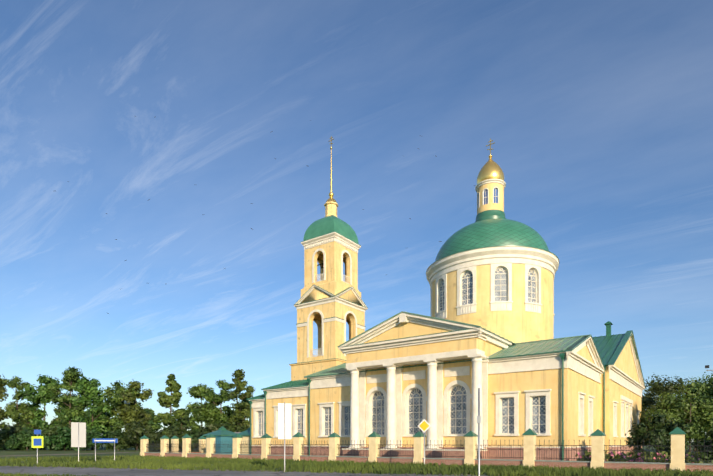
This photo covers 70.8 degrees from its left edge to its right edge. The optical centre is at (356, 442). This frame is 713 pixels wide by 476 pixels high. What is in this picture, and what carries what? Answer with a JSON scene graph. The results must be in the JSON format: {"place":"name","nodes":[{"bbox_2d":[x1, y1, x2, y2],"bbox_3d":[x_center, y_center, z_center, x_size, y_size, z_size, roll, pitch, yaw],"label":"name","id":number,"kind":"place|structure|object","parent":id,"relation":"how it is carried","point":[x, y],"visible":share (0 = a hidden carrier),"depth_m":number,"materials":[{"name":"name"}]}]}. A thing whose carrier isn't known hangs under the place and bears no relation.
{"place":"outdoors","nodes":[
{"label":"outdoors","id":0,"kind":"place"},
{"bbox_2d":[0,452,524,475],"bbox_3d":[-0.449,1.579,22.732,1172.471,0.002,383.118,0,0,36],"label":"road","id":1,"kind":"structure","parent":0,"point":[76,471],"depth_m":26.25,"materials":[{"name":"grey asphalt"}]},
{"bbox_2d":[278,402,290,471],"bbox_3d":[-3.808,-0.268,26.589,0.721,3.700,0.070,0,0,-23],"label":"road sign","id":2,"kind":"object","parent":1,"relation":"on","point":[284,420],"visible":0.83,"depth_m":26.56,"materials":[{"name":"grey"}]},
{"bbox_2d":[289,136,367,380],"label":"church bell tower","id":3,"kind":"structure","parent":0,"point":[330,303],"depth_m":65.58,"materials":[{"name":"yellow paint"}]},
{"bbox_2d":[0,443,712,475],"bbox_3d":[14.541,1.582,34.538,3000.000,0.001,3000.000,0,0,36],"label":"ground","id":4,"kind":"structure","parent":0,"point":[41,452],"depth_m":71.22,"materials":[{"name":"green plant"}]},
{"bbox_2d":[0,375,16,428],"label":"tree","id":5,"kind":"object","parent":4,"relation":"on","point":[3,415],"visible":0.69,"depth_m":106.11,"materials":[{"name":"green plant"}]},
{"bbox_2d":[0,376,38,449],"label":"tree","id":6,"kind":"object","parent":4,"relation":"on","point":[13,413],"visible":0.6,"depth_m":105.53,"materials":[{"name":"green plant"}]},
{"bbox_2d":[0,423,40,449],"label":"undergrowth bush","id":7,"kind":"object","parent":4,"relation":"on","point":[14,429],"visible":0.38,"depth_m":97.26,"materials":[{"name":"green plant"}]},
{"bbox_2d":[4,427,46,450],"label":"undergrowth bush","id":8,"kind":"object","parent":4,"relation":"on","point":[21,440],"visible":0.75,"depth_m":95.96,"materials":[{"name":"green plant"}]},
{"bbox_2d":[19,414,38,429],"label":"tree","id":9,"kind":"object","parent":4,"relation":"on","point":[27,421],"visible":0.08,"depth_m":141.92,"materials":[{"name":"green plant"}]},
{"bbox_2d":[31,429,42,462],"bbox_3d":[-22.156,0.332,34.808,0.700,2.500,0.097,0,0,-43],"label":"pedestrian crossing sign","id":10,"kind":"object","parent":4,"relation":"on","point":[37,441],"visible":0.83,"depth_m":34.78,"materials":[{"name":"yellow"}]},
{"bbox_2d":[18,374,62,449],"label":"tree","id":11,"kind":"object","parent":4,"relation":"on","point":[40,396],"visible":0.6,"depth_m":106.69,"materials":[{"name":"green plant"}]},
{"bbox_2d":[0,472,96,475],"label":"grass tufts","id":12,"kind":"object","parent":4,"relation":"on","point":[19,474],"depth_m":22.23,"materials":[{"name":"green plant"}]},
{"bbox_2d":[40,423,65,449],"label":"undergrowth bush","id":13,"kind":"object","parent":4,"relation":"on","point":[48,431],"visible":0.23,"depth_m":99.07,"materials":[{"name":"green plant"}]},
{"bbox_2d":[51,406,64,425],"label":"tree","id":14,"kind":"object","parent":4,"relation":"on","point":[58,410],"visible":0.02,"depth_m":142.15,"materials":[{"name":"green plant"}]},
{"bbox_2d":[43,426,80,450],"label":"undergrowth bush","id":15,"kind":"object","parent":4,"relation":"on","point":[61,440],"visible":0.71,"depth_m":95.11,"materials":[{"name":"green plant"}]},
{"bbox_2d":[46,366,86,449],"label":"tree","id":16,"kind":"object","parent":4,"relation":"on","point":[72,374],"visible":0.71,"depth_m":102.89,"materials":[{"name":"green plant"}]},
{"bbox_2d":[47,378,85,449],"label":"tree","id":17,"kind":"object","parent":4,"relation":"on","point":[61,405],"visible":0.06,"depth_m":106.48,"materials":[{"name":"green plant"}]},
{"bbox_2d":[71,422,85,461],"bbox_3d":[-20.814,0.032,37.546,1.001,3.100,0.078,0,0,-43],"label":"road sign","id":18,"kind":"object","parent":4,"relation":"on","point":[78,434],"visible":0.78,"depth_m":37.51,"materials":[{"name":"grey"}]},
{"bbox_2d":[70,425,103,450],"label":"undergrowth bush","id":19,"kind":"object","parent":4,"relation":"on","point":[92,433],"visible":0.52,"depth_m":96.85,"materials":[{"name":"green plant"}]},
{"bbox_2d":[64,376,112,449],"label":"tree","id":20,"kind":"object","parent":4,"relation":"on","point":[92,397],"visible":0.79,"depth_m":103.23,"materials":[{"name":"green plant"}]},
{"bbox_2d":[84,411,102,432],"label":"tree","id":21,"kind":"object","parent":4,"relation":"on","point":[88,413],"visible":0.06,"depth_m":138.43,"materials":[{"name":"green plant"}]},
{"bbox_2d":[88,411,114,447],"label":"tree","id":22,"kind":"object","parent":4,"relation":"on","point":[94,415],"visible":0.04,"depth_m":136.09,"materials":[{"name":"green plant"}]},
{"bbox_2d":[92,438,117,460],"bbox_3d":[-20.479,0.632,40.822,2.100,1.900,0.067,0,0,1],"label":"blue direction sign","id":23,"kind":"object","parent":4,"relation":"on","point":[104,440],"visible":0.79,"depth_m":40.80,"materials":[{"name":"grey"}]},
{"bbox_2d":[103,429,131,449],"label":"undergrowth bush","id":24,"kind":"object","parent":4,"relation":"on","point":[118,433],"visible":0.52,"depth_m":99.25,"materials":[{"name":"green plant"}]},
{"bbox_2d":[98,380,144,432],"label":"tree","id":25,"kind":"object","parent":4,"relation":"on","point":[114,395],"visible":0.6,"depth_m":103.81,"materials":[{"name":"green plant"}]},
{"bbox_2d":[111,381,153,449],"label":"tree","id":26,"kind":"object","parent":4,"relation":"on","point":[128,413],"visible":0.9,"depth_m":104.29,"materials":[{"name":"green plant"}]},
{"bbox_2d":[120,421,153,449],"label":"undergrowth bush","id":27,"kind":"object","parent":4,"relation":"on","point":[135,431],"visible":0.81,"depth_m":97.11,"materials":[{"name":"green plant"}]},
{"bbox_2d":[139,410,161,436],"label":"tree","id":28,"kind":"object","parent":4,"relation":"on","point":[150,422],"visible":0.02,"depth_m":137.96,"materials":[{"name":"green plant"}]},
{"bbox_2d":[145,408,161,431],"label":"tree","id":29,"kind":"object","parent":4,"relation":"on","point":[155,420],"visible":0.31,"depth_m":139.85,"materials":[{"name":"green plant"}]},
{"bbox_2d":[149,426,181,450],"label":"undergrowth bush","id":30,"kind":"object","parent":4,"relation":"on","point":[154,432],"visible":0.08,"depth_m":96.39,"materials":[{"name":"green plant"}]},
{"bbox_2d":[148,427,184,449],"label":"undergrowth bush","id":31,"kind":"object","parent":4,"relation":"on","point":[157,437],"visible":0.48,"depth_m":93.22,"materials":[{"name":"green plant"}]},
{"bbox_2d":[157,374,186,425],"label":"tree","id":32,"kind":"object","parent":4,"relation":"on","point":[168,401],"visible":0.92,"depth_m":100.31,"materials":[{"name":"green plant"}]},
{"bbox_2d":[158,424,186,441],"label":"undergrowth bush","id":33,"kind":"object","parent":4,"relation":"on","point":[171,428],"visible":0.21,"depth_m":94.27,"materials":[{"name":"green plant"}]},
{"bbox_2d":[169,408,194,433],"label":"tree","id":34,"kind":"object","parent":4,"relation":"on","point":[181,422],"visible":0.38,"depth_m":141.55,"materials":[{"name":"green plant"}]},
{"bbox_2d":[179,427,199,450],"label":"undergrowth bush","id":35,"kind":"object","parent":4,"relation":"on","point":[193,436],"visible":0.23,"depth_m":95.56,"materials":[{"name":"green plant"}]},
{"bbox_2d":[185,383,219,432],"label":"tree","id":36,"kind":"object","parent":4,"relation":"on","point":[197,411],"visible":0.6,"depth_m":101.12,"materials":[{"name":"green plant"}]},
{"bbox_2d":[195,422,218,446],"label":"undergrowth bush","id":37,"kind":"object","parent":4,"relation":"on","point":[212,427],"visible":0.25,"depth_m":91.46,"materials":[{"name":"green plant"}]},
{"bbox_2d":[200,379,233,424],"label":"tree","id":38,"kind":"object","parent":4,"relation":"on","point":[209,396],"visible":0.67,"depth_m":102.42,"materials":[{"name":"green plant"}]},
{"bbox_2d":[200,420,238,431],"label":"undergrowth bush","id":39,"kind":"object","parent":4,"relation":"on","point":[226,426],"visible":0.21,"depth_m":96.07,"materials":[{"name":"green plant"}]},
{"bbox_2d":[202,426,249,453],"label":"small building","id":40,"kind":"structure","parent":4,"relation":"on","point":[223,435],"depth_m":55.35,"materials":[{"name":"blue"}]},
{"bbox_2d":[226,368,253,430],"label":"tree","id":41,"kind":"object","parent":4,"relation":"on","point":[241,407],"visible":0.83,"depth_m":97.68,"materials":[{"name":"green plant"}]},
{"bbox_2d":[232,423,247,431],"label":"undergrowth bush","id":42,"kind":"object","parent":4,"relation":"on","point":[241,428],"visible":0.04,"depth_m":95.23,"materials":[{"name":"green plant"}]},
{"bbox_2d":[232,386,254,427],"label":"tree","id":43,"kind":"object","parent":4,"relation":"on","point":[247,389],"visible":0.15,"depth_m":102.73,"materials":[{"name":"green plant"}]},
{"bbox_2d":[0,454,712,475],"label":"grass verge tufts","id":44,"kind":"object","parent":4,"relation":"on","point":[238,464],"visible":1,"depth_m":30.14,"materials":[{"name":"green plant"}]},
{"bbox_2d":[418,419,430,463],"bbox_3d":[4.291,0.053,31.696,0.877,3.058,0.109,0,0,18],"label":"priority road sign","id":45,"kind":"object","parent":4,"relation":"on","point":[424,425],"visible":0.83,"depth_m":31.66,"materials":[{"name":"yellow metal"}]},
{"bbox_2d":[338,313,511,458],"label":"portico","id":46,"kind":"structure","parent":4,"relation":"on","point":[392,344],"depth_m":39.42,"materials":[{"name":"white paint"}]},
{"bbox_2d":[140,427,712,471],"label":"fence","id":47,"kind":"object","parent":4,"relation":"on","point":[677,447],"depth_m":34.95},
{"bbox_2d":[146,439,712,463],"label":"fence","id":48,"kind":"object","parent":47,"relation":"attached to","point":[243,448],"visible":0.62,"depth_m":34.95,"materials":[{"name":"brown metal"}]},
{"bbox_2d":[477,388,480,475],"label":"pole","id":49,"kind":"object","parent":4,"relation":"on","point":[478,419],"visible":1,"depth_m":13.56,"materials":[{"name":"grey metal"}]},
{"bbox_2d":[575,450,702,462],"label":"peonies","id":50,"kind":"object","parent":4,"relation":"on","point":[664,454],"visible":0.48,"depth_m":29.43,"materials":[{"name":"green plant"}]},
{"bbox_2d":[624,412,691,461],"bbox_3d":[19.740,-0.196,32.929,3.874,3.556,3.687,0,0,-11],"label":"yard bush","id":51,"kind":"object","parent":4,"relation":"on","point":[658,434],"visible":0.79,"depth_m":32.35,"materials":[{"name":"green plant"}]},
{"bbox_2d":[641,377,676,411],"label":"tree","id":52,"kind":"object","parent":4,"relation":"on","point":[645,396],"visible":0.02,"depth_m":74.02,"materials":[{"name":"green plant"}]},
{"bbox_2d":[639,372,711,430],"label":"tree","id":53,"kind":"object","parent":4,"relation":"on","point":[657,387],"visible":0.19,"depth_m":61.45,"materials":[{"name":"green plant"}]},
{"bbox_2d":[642,377,712,451],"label":"tree","id":54,"kind":"object","parent":4,"relation":"on","point":[672,408],"visible":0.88,"depth_m":51.78,"materials":[{"name":"green plant"}]},
{"bbox_2d":[688,372,712,444],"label":"tree","id":55,"kind":"object","parent":4,"relation":"on","point":[709,391],"visible":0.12,"depth_m":65.93,"materials":[{"name":"green plant"}]},
{"bbox_2d":[692,427,712,462],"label":"yard bush","id":56,"kind":"object","parent":4,"relation":"on","point":[709,443],"visible":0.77,"depth_m":32.71,"materials":[{"name":"green plant"}]},
{"bbox_2d":[701,384,712,440],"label":"tree","id":57,"kind":"object","parent":4,"relation":"on","point":[703,439],"visible":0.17,"depth_m":55.19,"materials":[{"name":"green plant"}]},
{"bbox_2d":[0,0,712,441],"label":"sky","id":58,"kind":"structure","parent":0,"point":[597,114],"materials":[{"name":"blue"}]},
{"bbox_2d":[251,340,640,459],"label":"church walls","id":59,"kind":"structure","parent":0,"point":[575,383],"depth_m":40.65,"materials":[{"name":"yellow paint"}]},
{"bbox_2d":[258,385,545,435],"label":"windows","id":60,"kind":"structure","parent":59,"relation":"attached to","point":[413,412],"depth_m":41.62,"materials":[{"name":"grey glass"}]},
{"bbox_2d":[249,350,605,460],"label":"downspouts","id":61,"kind":"object","parent":59,"relation":"attached to","point":[562,355],"visible":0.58,"depth_m":43.73,"materials":[{"name":"white metal"}]},
{"bbox_2d":[246,311,645,399],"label":"roof","id":62,"kind":"structure","parent":59,"relation":"on","point":[609,347],"depth_m":42.90,"materials":[{"name":"green metal"}]},
{"bbox_2d":[426,245,558,342],"bbox_3d":[14.645,-13.193,54.835,14.000,11.550,14.000,0,0,36],"label":"drum","id":63,"kind":"object","parent":62,"relation":"on","point":[506,291],"visible":0.77,"depth_m":49.01,"materials":[{"name":"yellow paint"}]},
{"bbox_2d":[435,139,548,260],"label":"church dome","id":64,"kind":"structure","parent":63,"relation":"on","point":[492,225],"depth_m":51.05,"materials":[{"name":"green metal"}]},
{"bbox_2d":[249,333,644,460],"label":"church trim","id":65,"kind":"structure","parent":59,"relation":"attached to","point":[576,362],"depth_m":40.70,"materials":[{"name":"white paint"}]}
]}

